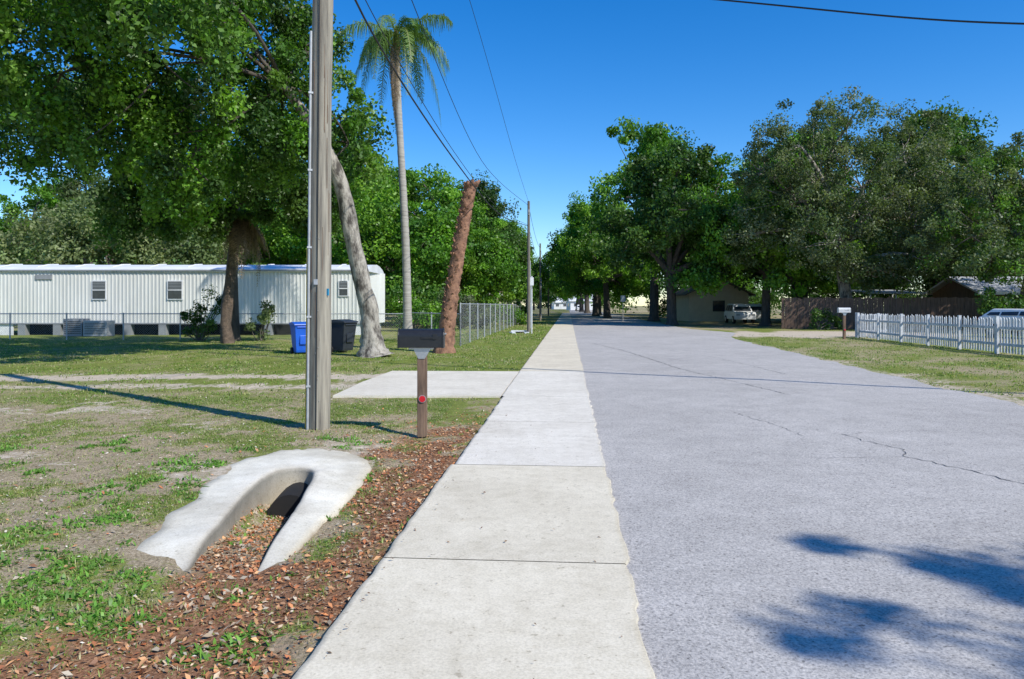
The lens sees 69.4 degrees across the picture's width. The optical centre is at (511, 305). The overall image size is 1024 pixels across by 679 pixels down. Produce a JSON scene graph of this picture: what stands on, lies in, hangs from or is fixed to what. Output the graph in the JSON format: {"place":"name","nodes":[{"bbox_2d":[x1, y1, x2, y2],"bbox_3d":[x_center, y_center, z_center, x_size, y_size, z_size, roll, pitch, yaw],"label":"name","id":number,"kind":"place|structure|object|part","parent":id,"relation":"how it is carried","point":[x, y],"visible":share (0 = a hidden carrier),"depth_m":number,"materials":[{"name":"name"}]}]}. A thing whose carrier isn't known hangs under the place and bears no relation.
{"place":"outdoors","nodes":[
{"label":"outdoors","id":0,"kind":"place"},
{"bbox_2d":[0,337,540,401],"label":"grass","id":1,"kind":"structure","parent":0,"point":[170,347],"depth_m":21.96,"materials":[{"name":"green plant"}]},
{"bbox_2d":[291,313,655,678],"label":"sidewalk","id":2,"kind":"structure","parent":0,"point":[483,614],"depth_m":4.41,"materials":[{"name":"concrete"}]},
{"bbox_2d":[325,405,621,678],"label":"stray leaves","id":3,"kind":"object","parent":2,"relation":"on","point":[447,541],"visible":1,"depth_m":4.57,"materials":[{"name":"brown plant"}]},
{"bbox_2d":[0,306,1023,678],"bbox_3d":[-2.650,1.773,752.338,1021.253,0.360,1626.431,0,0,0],"label":"ground","id":4,"kind":"structure","parent":0,"point":[132,556],"depth_m":8.07,"materials":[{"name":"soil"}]},
{"bbox_2d":[0,177,74,263],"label":"oak tree","id":5,"kind":"object","parent":4,"relation":"on","point":[44,193],"visible":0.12,"depth_m":82.26,"materials":[{"name":"green plant"}]},
{"bbox_2d":[0,168,127,264],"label":"oak tree","id":6,"kind":"object","parent":4,"relation":"on","point":[71,187],"visible":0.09,"depth_m":73.45,"materials":[{"name":"green plant"}]},
{"bbox_2d":[63,318,114,335],"bbox_3d":[-22.062,1.150,38.590,2.225,0.900,0.820,0,0,0],"label":"air conditioner","id":7,"kind":"object","parent":4,"relation":"on","point":[77,327],"visible":0.91,"depth_m":38.20,"materials":[{"name":"grey metal"}]},
{"bbox_2d":[0,184,240,264],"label":"oak tree","id":8,"kind":"object","parent":4,"relation":"on","point":[65,237],"visible":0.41,"depth_m":56.28,"materials":[{"name":"green plant"}]},
{"bbox_2d":[0,50,359,340],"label":"oak tree","id":9,"kind":"object","parent":4,"relation":"on","point":[124,191],"visible":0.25,"depth_m":28.39,"materials":[{"name":"green plant"}]},
{"bbox_2d":[0,323,380,334],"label":"skirting","id":10,"kind":"object","parent":4,"relation":"on","point":[130,329],"visible":0.26,"depth_m":40.58,"materials":[{"name":"white paint"}]},
{"bbox_2d":[0,272,384,322],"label":"walls","id":11,"kind":"structure","parent":10,"relation":"on","point":[127,292],"depth_m":40.00,"materials":[{"name":"white metal"}]},
{"bbox_2d":[0,270,359,323],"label":"windows and door","id":12,"kind":"structure","parent":11,"relation":"attached to","point":[99,289],"depth_m":39.91,"materials":[{"name":"grey metal"}]},
{"bbox_2d":[0,264,383,273],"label":"roof","id":13,"kind":"structure","parent":11,"relation":"on","point":[377,269],"depth_m":40.21,"materials":[{"name":"white metal"}]},
{"bbox_2d":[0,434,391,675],"bbox_3d":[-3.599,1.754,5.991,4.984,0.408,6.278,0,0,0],"label":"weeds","id":14,"kind":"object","parent":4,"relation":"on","point":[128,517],"visible":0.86,"depth_m":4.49,"materials":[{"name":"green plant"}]},
{"bbox_2d":[0,0,394,357],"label":"oak tree","id":15,"kind":"object","parent":4,"relation":"on","point":[127,32],"visible":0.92,"depth_m":20.82,"materials":[{"name":"green plant"}]},
{"bbox_2d":[179,283,221,340],"bbox_3d":[-13.843,0.349,33.319,2.323,2.661,1.478,0,0,0],"label":"shrub","id":16,"kind":"object","parent":4,"relation":"on","point":[199,332],"visible":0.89,"depth_m":33.14,"materials":[{"name":"green plant"}]},
{"bbox_2d":[0,313,402,339],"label":"chain link fence","id":17,"kind":"object","parent":4,"relation":"on","point":[179,324],"visible":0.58,"depth_m":34.50,"materials":[{"name":"metal"}]},
{"bbox_2d":[0,389,409,678],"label":"ground debris","id":18,"kind":"object","parent":4,"relation":"on","point":[155,665],"visible":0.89,"depth_m":7.80,"materials":[{"name":"brown plant"}]},
{"bbox_2d":[184,150,296,259],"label":"oak tree","id":19,"kind":"object","parent":4,"relation":"on","point":[222,208],"depth_m":75.16,"materials":[{"name":"green plant"}]},
{"bbox_2d":[0,401,490,678],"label":"leaf litter","id":20,"kind":"object","parent":4,"relation":"on","point":[232,567],"visible":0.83,"depth_m":4.50,"materials":[{"name":"brown plant"}]},
{"bbox_2d":[220,208,270,343],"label":"cabbage palm tree","id":21,"kind":"object","parent":4,"relation":"on","point":[244,234],"visible":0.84,"depth_m":31.28,"materials":[{"name":"brown plant"}]},
{"bbox_2d":[43,258,460,327],"bbox_3d":[-19.846,-0.545,53.041,33.508,5.790,6.499,0,0,-4],"label":"hedge","id":22,"kind":"object","parent":4,"relation":"on","point":[417,287],"visible":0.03,"depth_m":52.72,"materials":[{"name":"green plant"}]},
{"bbox_2d":[136,448,371,571],"bbox_3d":[-2.141,1.896,6.537,1.518,0.636,3.837,0,0,0],"label":"storm drain inlet","id":23,"kind":"object","parent":4,"relation":"on","point":[306,491],"visible":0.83,"depth_m":6.36,"materials":[{"name":"concrete"}]},
{"bbox_2d":[242,299,277,340],"bbox_3d":[-11.319,0.706,33.236,1.664,1.937,1.107,0,0,0],"label":"shrub","id":24,"kind":"object","parent":4,"relation":"on","point":[263,318],"visible":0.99,"depth_m":33.19,"materials":[{"name":"green plant"}]},
{"bbox_2d":[191,181,340,264],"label":"oak tree","id":25,"kind":"object","parent":4,"relation":"on","point":[266,260],"visible":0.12,"depth_m":66.38,"materials":[{"name":"green plant"}]},
{"bbox_2d":[289,322,305,353],"bbox_3d":[-6.991,1.095,24.620,0.690,1.090,0.879,0,0,-29],"label":"recycling bin","id":26,"kind":"object","parent":4,"relation":"on","point":[298,333],"visible":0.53,"depth_m":24.27,"materials":[{"name":"blue plastic"}]},
{"bbox_2d":[305,0,332,429],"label":"utility pole","id":27,"kind":"object","parent":4,"relation":"on","point":[318,344],"visible":0.94,"depth_m":9.56,"materials":[{"name":"grey wood"}]},
{"bbox_2d":[411,0,524,202],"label":"overhead wire","id":28,"kind":"object","parent":27,"relation":"attached to","point":[451,98],"visible":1,"depth_m":22.46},
{"bbox_2d":[469,0,528,201],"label":"overhead wire","id":29,"kind":"object","parent":27,"relation":"attached to","point":[495,89],"visible":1,"depth_m":24.20,"materials":[{"name":"black metal"}]},
{"bbox_2d":[718,0,1023,24],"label":"overhead wire","id":30,"kind":"object","parent":27,"relation":"attached to","point":[987,22],"visible":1,"depth_m":13.42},
{"bbox_2d":[259,126,409,280],"bbox_3d":[-13.552,-6.944,66.337,15.103,17.373,15.218,0,0,28],"label":"oak tree","id":31,"kind":"object","parent":4,"relation":"on","point":[289,246],"visible":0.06,"depth_m":63.61,"materials":[{"name":"green plant"}]},
{"bbox_2d":[331,319,357,352],"bbox_3d":[-5.871,1.062,25.411,0.931,1.155,0.731,0,0,27],"label":"trash bin","id":32,"kind":"object","parent":4,"relation":"on","point":[343,331],"visible":0.79,"depth_m":25.14,"materials":[{"name":"grey plastic"}]},
{"bbox_2d":[361,159,398,211],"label":"oak tree","id":33,"kind":"object","parent":4,"relation":"on","point":[389,172],"depth_m":81.89,"materials":[{"name":"green plant"}]},
{"bbox_2d":[340,13,452,328],"bbox_3d":[-5.214,-5.657,33.234,4.752,14.622,4.703,0,0,43],"label":"palm tree","id":34,"kind":"object","parent":4,"relation":"on","point":[410,36],"visible":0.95,"depth_m":32.84,"materials":[{"name":"green plant"}]},
{"bbox_2d":[302,163,522,323],"bbox_3d":[-8.256,-5.260,59.708,15.271,13.970,16.665,0,0,42],"label":"oak tree","id":35,"kind":"object","parent":4,"relation":"on","point":[384,247],"visible":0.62,"depth_m":56.54,"materials":[{"name":"green plant"}]},
{"bbox_2d":[385,285,441,328],"bbox_3d":[-5.792,0.357,46.053,4.179,3.239,2.551,0,0,-16],"label":"shrub","id":36,"kind":"object","parent":4,"relation":"on","point":[430,307],"visible":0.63,"depth_m":45.84,"materials":[{"name":"green plant"}]},
{"bbox_2d":[397,328,445,436],"bbox_3d":[-1.125,0.969,9.285,0.600,1.361,0.207,0,0,0],"label":"mailbox","id":37,"kind":"object","parent":4,"relation":"on","point":[421,342],"visible":1,"depth_m":9.23,"materials":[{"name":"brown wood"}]},
{"bbox_2d":[333,371,518,397],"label":"concrete driveway","id":38,"kind":"structure","parent":4,"relation":"on","point":[453,384],"depth_m":14.61,"materials":[{"name":"grey concrete"}]},
{"bbox_2d":[412,312,460,345],"bbox_3d":[-3.470,1.000,31.850,0.058,1.400,6.080,0,0,-28],"label":"chain link fence","id":39,"kind":"object","parent":4,"relation":"on","point":[431,313],"visible":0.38,"depth_m":31.82,"materials":[{"name":"metal"}]},
{"bbox_2d":[432,179,479,353],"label":"dead palm trunk","id":40,"kind":"object","parent":4,"relation":"on","point":[448,312],"visible":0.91,"depth_m":25.01,"materials":[{"name":"brown wood"}]},
{"bbox_2d":[415,295,497,323],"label":"walls","id":41,"kind":"structure","parent":4,"relation":"on","point":[479,317],"depth_m":63.00,"materials":[{"name":"beige paint"}]},
{"bbox_2d":[377,331,545,552],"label":"grass","id":42,"kind":"structure","parent":4,"relation":"on","point":[454,457],"depth_m":8.24,"materials":[{"name":"green plant"}]},
{"bbox_2d":[386,195,541,311],"bbox_3d":[-3.968,-3.999,61.849,11.106,11.422,12.120,0,0,24],"label":"oak tree","id":43,"kind":"object","parent":4,"relation":"on","point":[487,240],"visible":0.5,"depth_m":59.56,"materials":[{"name":"green plant"}]},
{"bbox_2d":[435,286,494,329],"bbox_3d":[-3.137,0.298,50.020,4.143,3.173,2.430,0,0,0],"label":"shrub","id":44,"kind":"object","parent":4,"relation":"on","point":[469,299],"visible":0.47,"depth_m":49.70,"materials":[{"name":"green plant"}]},
{"bbox_2d":[384,321,554,340],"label":"grass","id":45,"kind":"structure","parent":4,"relation":"on","point":[516,335],"depth_m":43.04,"materials":[{"name":"green plant"}]},
{"bbox_2d":[438,178,522,293],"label":"oak tree","id":46,"kind":"object","parent":4,"relation":"on","point":[459,183],"depth_m":87.57,"materials":[{"name":"green plant"}]},
{"bbox_2d":[460,303,515,343],"bbox_3d":[-0.870,0.800,44.600,0.060,1.800,30.949,0,0,4],"label":"chain link fence","id":47,"kind":"object","parent":4,"relation":"on","point":[495,307],"visible":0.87,"depth_m":39.03,"materials":[{"name":"metal"}]},
{"bbox_2d":[453,170,546,291],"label":"oak tree","id":48,"kind":"object","parent":4,"relation":"on","point":[492,194],"visible":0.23,"depth_m":77.00,"materials":[{"name":"green plant"}]},
{"bbox_2d":[477,292,526,324],"bbox_3d":[-0.747,0.445,59.943,4.369,3.178,2.520,0,0,0],"label":"shrub","id":49,"kind":"object","parent":4,"relation":"on","point":[517,313],"visible":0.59,"depth_m":59.65,"materials":[{"name":"green plant"}]},
{"bbox_2d":[498,296,533,321],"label":"shrub","id":50,"kind":"object","parent":4,"relation":"on","point":[517,303],"visible":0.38,"depth_m":67.62,"materials":[{"name":"green plant"}]},
{"bbox_2d":[509,330,528,333],"bbox_3d":[0.450,1.580,42.659,1.234,0.220,1.332,0,0,0],"label":"storm drain inlet","id":51,"kind":"object","parent":4,"relation":"on","point":[518,331],"visible":0.56,"depth_m":43.08,"materials":[{"name":"white paint"}]},
{"bbox_2d":[500,218,556,307],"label":"oak tree","id":52,"kind":"object","parent":4,"relation":"on","point":[545,278],"visible":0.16,"depth_m":107.93,"materials":[{"name":"green plant"}]},
{"bbox_2d":[527,201,530,331],"bbox_3d":[0.979,-2.200,42.985,0.210,7.700,0.286,0,0,-29],"label":"utility pole","id":53,"kind":"object","parent":4,"relation":"on","point":[528,276],"visible":0.93,"depth_m":42.93,"materials":[{"name":"grey wood"}]},
{"bbox_2d":[354,0,527,225],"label":"overhead wire","id":54,"kind":"object","parent":53,"relation":"attached to","point":[371,31],"visible":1,"depth_m":15.02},
{"bbox_2d":[365,0,524,223],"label":"overhead wire","id":55,"kind":"object","parent":53,"relation":"attached to","point":[423,103],"visible":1,"depth_m":15.83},
{"bbox_2d":[500,279,558,305],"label":"oak tree","id":56,"kind":"object","parent":4,"relation":"on","point":[544,298],"visible":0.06,"depth_m":183.67,"materials":[{"name":"green plant"}]},
{"bbox_2d":[530,276,533,333],"bbox_3d":[1.130,0.000,41.990,0.200,3.300,0.090,0,0,0],"label":"street sign","id":57,"kind":"object","parent":4,"relation":"on","point":[531,280],"visible":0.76,"depth_m":41.97,"materials":[{"name":"white metal"}]},
{"bbox_2d":[517,246,550,302],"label":"oak tree","id":58,"kind":"object","parent":4,"relation":"on","point":[536,290],"visible":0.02,"depth_m":137.19,"materials":[{"name":"green plant"}]},
{"bbox_2d":[513,292,555,309],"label":"oak tree","id":59,"kind":"object","parent":4,"relation":"on","point":[534,303],"visible":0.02,"depth_m":239.40,"materials":[{"name":"green plant"}]},
{"bbox_2d":[539,243,541,320],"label":"utility pole","id":60,"kind":"object","parent":4,"relation":"on","point":[540,310],"visible":0.88,"depth_m":75.93,"materials":[{"name":"grey wood"}]},
{"bbox_2d":[548,263,548,315],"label":"utility pole","id":61,"kind":"object","parent":4,"relation":"on","point":[548,295],"visible":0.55,"depth_m":111.90,"materials":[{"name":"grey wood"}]},
{"bbox_2d":[552,303,565,308],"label":"walls","id":62,"kind":"structure","parent":4,"relation":"on","point":[554,306],"depth_m":296.84,"materials":[{"name":"white paint"}]},
{"bbox_2d":[552,304,565,308],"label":"windows and door","id":63,"kind":"structure","parent":62,"relation":"attached to","point":[561,305],"depth_m":296.86,"materials":[{"name":"white paint"}]},
{"bbox_2d":[550,268,583,311],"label":"oak tree","id":64,"kind":"object","parent":4,"relation":"on","point":[581,307],"visible":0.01,"depth_m":174.53,"materials":[{"name":"green plant"}]},
{"bbox_2d":[523,299,612,307],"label":"background trees","id":65,"kind":"object","parent":4,"relation":"on","point":[545,306],"visible":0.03,"depth_m":403.71,"materials":[{"name":"green plant"}]},
{"bbox_2d":[550,276,590,310],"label":"oak tree","id":66,"kind":"object","parent":4,"relation":"on","point":[568,297],"visible":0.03,"depth_m":214.42,"materials":[{"name":"green plant"}]},
{"bbox_2d":[566,300,592,309],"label":"walls","id":67,"kind":"structure","parent":4,"relation":"on","point":[571,306],"depth_m":246.18,"materials":[{"name":"white paint"}]},
{"bbox_2d":[547,225,613,312],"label":"oak tree","id":68,"kind":"object","parent":4,"relation":"on","point":[586,305],"visible":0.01,"depth_m":146.64,"materials":[{"name":"green plant"}]},
{"bbox_2d":[538,201,641,315],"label":"oak tree","id":69,"kind":"object","parent":4,"relation":"on","point":[595,288],"visible":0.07,"depth_m":105.63,"materials":[{"name":"green plant"}]},
{"bbox_2d":[536,272,658,314],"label":"oak tree","id":70,"kind":"object","parent":4,"relation":"on","point":[558,288],"visible":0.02,"depth_m":119.44,"materials":[{"name":"green plant"}]},
{"bbox_2d":[546,190,664,317],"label":"oak tree","id":71,"kind":"object","parent":4,"relation":"on","point":[592,265],"visible":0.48,"depth_m":89.07,"materials":[{"name":"green plant"}]},
{"bbox_2d":[585,115,722,321],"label":"oak tree","id":72,"kind":"object","parent":4,"relation":"on","point":[656,133],"visible":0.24,"depth_m":72.36,"materials":[{"name":"green plant"}]},
{"bbox_2d":[585,126,766,324],"bbox_3d":[13.884,-6.260,60.344,13.825,15.982,13.965,0,0,24],"label":"oak tree","id":73,"kind":"object","parent":4,"relation":"on","point":[659,171],"visible":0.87,"depth_m":58.24,"materials":[{"name":"green plant"}]},
{"bbox_2d":[644,152,751,286],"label":"oak tree","id":74,"kind":"object","parent":4,"relation":"on","point":[714,183],"visible":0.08,"depth_m":90.65,"materials":[{"name":"green plant"}]},
{"bbox_2d":[643,282,781,317],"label":"hedge","id":75,"kind":"object","parent":4,"relation":"on","point":[758,300],"visible":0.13,"depth_m":97.30,"materials":[{"name":"green plant"}]},
{"bbox_2d":[724,304,755,323],"bbox_3d":[20.300,0.731,66.000,1.860,1.739,4.660,0,0,4],"label":"parked car","id":76,"kind":"object","parent":4,"relation":"on","point":[743,312],"visible":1,"depth_m":64.82,"materials":[{"name":"white paint"}]},
{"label":"windows","id":77,"kind":"part","parent":76,"relation":"part of","materials":[{"name":"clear glass"}]},
{"bbox_2d":[720,186,760,290],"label":"oak tree","id":78,"kind":"object","parent":4,"relation":"on","point":[749,284],"visible":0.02,"depth_m":115.06,"materials":[{"name":"green plant"}]},
{"bbox_2d":[569,273,924,312],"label":"background trees","id":79,"kind":"object","parent":4,"relation":"on","point":[618,305],"visible":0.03,"depth_m":153.21,"materials":[{"name":"green plant"}]},
{"bbox_2d":[746,304,761,322],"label":"parked car","id":80,"kind":"object","parent":4,"relation":"on","point":[756,308],"visible":0.06,"depth_m":67.91,"materials":[{"name":"white paint"}]},
{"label":"windows","id":81,"kind":"part","parent":80,"relation":"part of","materials":[{"name":"black glass"}]},
{"bbox_2d":[660,155,866,325],"bbox_3d":[19.675,-5.260,56.742,13.635,13.970,12.494,0,0,-43],"label":"oak tree","id":82,"kind":"object","parent":4,"relation":"on","point":[775,274],"visible":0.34,"depth_m":54.97,"materials":[{"name":"green plant"}]},
{"bbox_2d":[725,140,858,297],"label":"oak tree","id":83,"kind":"object","parent":4,"relation":"on","point":[754,274],"depth_m":73.21,"materials":[{"name":"green plant"}]},
{"bbox_2d":[728,125,884,322],"bbox_3d":[24.932,-7.015,67.129,15.910,17.517,15.789,0,0,-3],"label":"oak tree","id":84,"kind":"object","parent":4,"relation":"on","point":[845,192],"visible":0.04,"depth_m":62.99,"materials":[{"name":"green plant"}]},
{"bbox_2d":[808,308,846,329],"bbox_3d":[20.703,0.964,48.442,2.508,1.613,1.177,0,0,0],"label":"shrub","id":85,"kind":"object","parent":4,"relation":"on","point":[837,325],"visible":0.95,"depth_m":48.36,"materials":[{"name":"green plant"}]},
{"bbox_2d":[837,308,850,338],"bbox_3d":[15.815,0.879,35.195,0.600,1.541,0.207,0,0,0],"label":"mailbox","id":86,"kind":"object","parent":4,"relation":"on","point":[844,311],"visible":1,"depth_m":35.15,"materials":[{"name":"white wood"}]},
{"bbox_2d":[720,84,1014,300],"bbox_3d":[24.770,-6.772,51.432,20.383,17.180,10.731,0,0,0],"label":"oak tree","id":87,"kind":"object","parent":4,"relation":"on","point":[914,190],"visible":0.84,"depth_m":50.27,"materials":[{"name":"green plant"}]},
{"bbox_2d":[855,313,885,336],"bbox_3d":[18.313,1.010,37.656,2.426,1.280,0.172,0,0,-30],"label":"picket fence","id":88,"kind":"object","parent":4,"relation":"on","point":[867,324],"visible":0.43,"depth_m":37.36,"materials":[{"name":"paint"}]},
{"bbox_2d":[779,264,984,319],"bbox_3d":[41.791,-0.910,60.071,38.208,6.192,6.496,0,0,7],"label":"hedge","id":89,"kind":"object","parent":4,"relation":"on","point":[879,281],"visible":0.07,"depth_m":60.81,"materials":[{"name":"green plant"}]},
{"bbox_2d":[851,290,927,297],"bbox_3d":[27.000,0.235,54.000,4.000,2.830,4.800,0,0,0],"label":"carport","id":90,"kind":"object","parent":4,"relation":"on","point":[889,292],"visible":0.2,"depth_m":51.95,"materials":[{"name":"white paint"}]},
{"bbox_2d":[782,297,1000,329],"bbox_3d":[24.950,0.522,48.999,13.431,2.157,0.050,0,0,13],"label":"wooden fence","id":91,"kind":"object","parent":4,"relation":"on","point":[796,313],"visible":0.66,"depth_m":49.12,"materials":[{"name":"brown wood"}]},
{"bbox_2d":[846,133,1023,296],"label":"oak tree","id":92,"kind":"object","parent":4,"relation":"on","point":[897,248],"visible":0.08,"depth_m":60.59,"materials":[{"name":"green plant"}]},
{"bbox_2d":[853,96,1023,295],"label":"oak tree","id":93,"kind":"object","parent":4,"relation":"on","point":[961,122],"visible":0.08,"depth_m":69.16,"materials":[{"name":"green plant"}]},
{"bbox_2d":[857,313,1023,354],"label":"picket fence","id":94,"kind":"object","parent":4,"relation":"on","point":[880,333],"visible":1,"depth_m":28.12,"materials":[{"name":"paint"}]},
{"bbox_2d":[903,129,1023,299],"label":"oak tree","id":95,"kind":"object","parent":4,"relation":"on","point":[1008,257],"visible":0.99,"depth_m":44.59,"materials":[{"name":"green plant"}]},
{"bbox_2d":[933,281,1017,299],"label":"walls","id":96,"kind":"structure","parent":4,"relation":"on","point":[953,289],"depth_m":52.58,"materials":[{"name":"brown wood"}]},
{"bbox_2d":[923,276,1022,294],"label":"roof","id":97,"kind":"structure","parent":96,"relation":"on","point":[976,286],"depth_m":50.27,"materials":[{"name":"metal"}]},
{"bbox_2d":[973,286,1023,333],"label":"shrub","id":98,"kind":"object","parent":4,"relation":"on","point":[996,302],"visible":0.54,"depth_m":41.69,"materials":[{"name":"green plant"}]},
{"bbox_2d":[977,309,1023,336],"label":"parked car","id":99,"kind":"object","parent":4,"relation":"on","point":[1018,314],"visible":0.4,"depth_m":36.64,"materials":[{"name":"white paint"}]},
{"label":"windows","id":100,"kind":"part","parent":99,"relation":"part of","materials":[{"name":"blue glass"}]},
{"bbox_2d":[1004,293,1023,307],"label":"shrub","id":101,"kind":"object","parent":4,"relation":"on","point":[1013,297],"visible":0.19,"depth_m":44.22,"materials":[{"name":"green plant"}]},
{"bbox_2d":[0,0,1023,305],"label":"sky","id":102,"kind":"structure","parent":0,"point":[563,72],"materials":[{"name":"blue"}]},
{"bbox_2d":[676,282,747,320],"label":"walls","id":103,"kind":"structure","parent":0,"point":[692,306],"depth_m":74.01,"materials":[{"name":"beige paint"}]},
{"bbox_2d":[676,278,755,295],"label":"roof","id":104,"kind":"structure","parent":103,"relation":"on","point":[682,291],"depth_m":74.34,"materials":[{"name":"grey"}]},
{"bbox_2d":[713,300,724,310],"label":"windows and door","id":105,"kind":"structure","parent":103,"relation":"attached to","point":[718,305],"depth_m":73.96,"materials":[{"name":"white paint"}]},
{"bbox_2d":[569,310,1023,678],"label":"asphalt road","id":106,"kind":"structure","parent":0,"point":[796,559],"depth_m":5.77,"materials":[{"name":"grey asphalt"}]},
{"bbox_2d":[602,345,1023,483],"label":"road cracks","id":107,"kind":"object","parent":106,"relation":"on","point":[844,434],"visible":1,"depth_m":8.78,"materials":[{"name":"grey asphalt"}]},
{"bbox_2d":[721,334,1023,398],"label":"grass","id":108,"kind":"structure","parent":0,"point":[832,350],"depth_m":23.48,"materials":[{"name":"green plant"}]}
]}

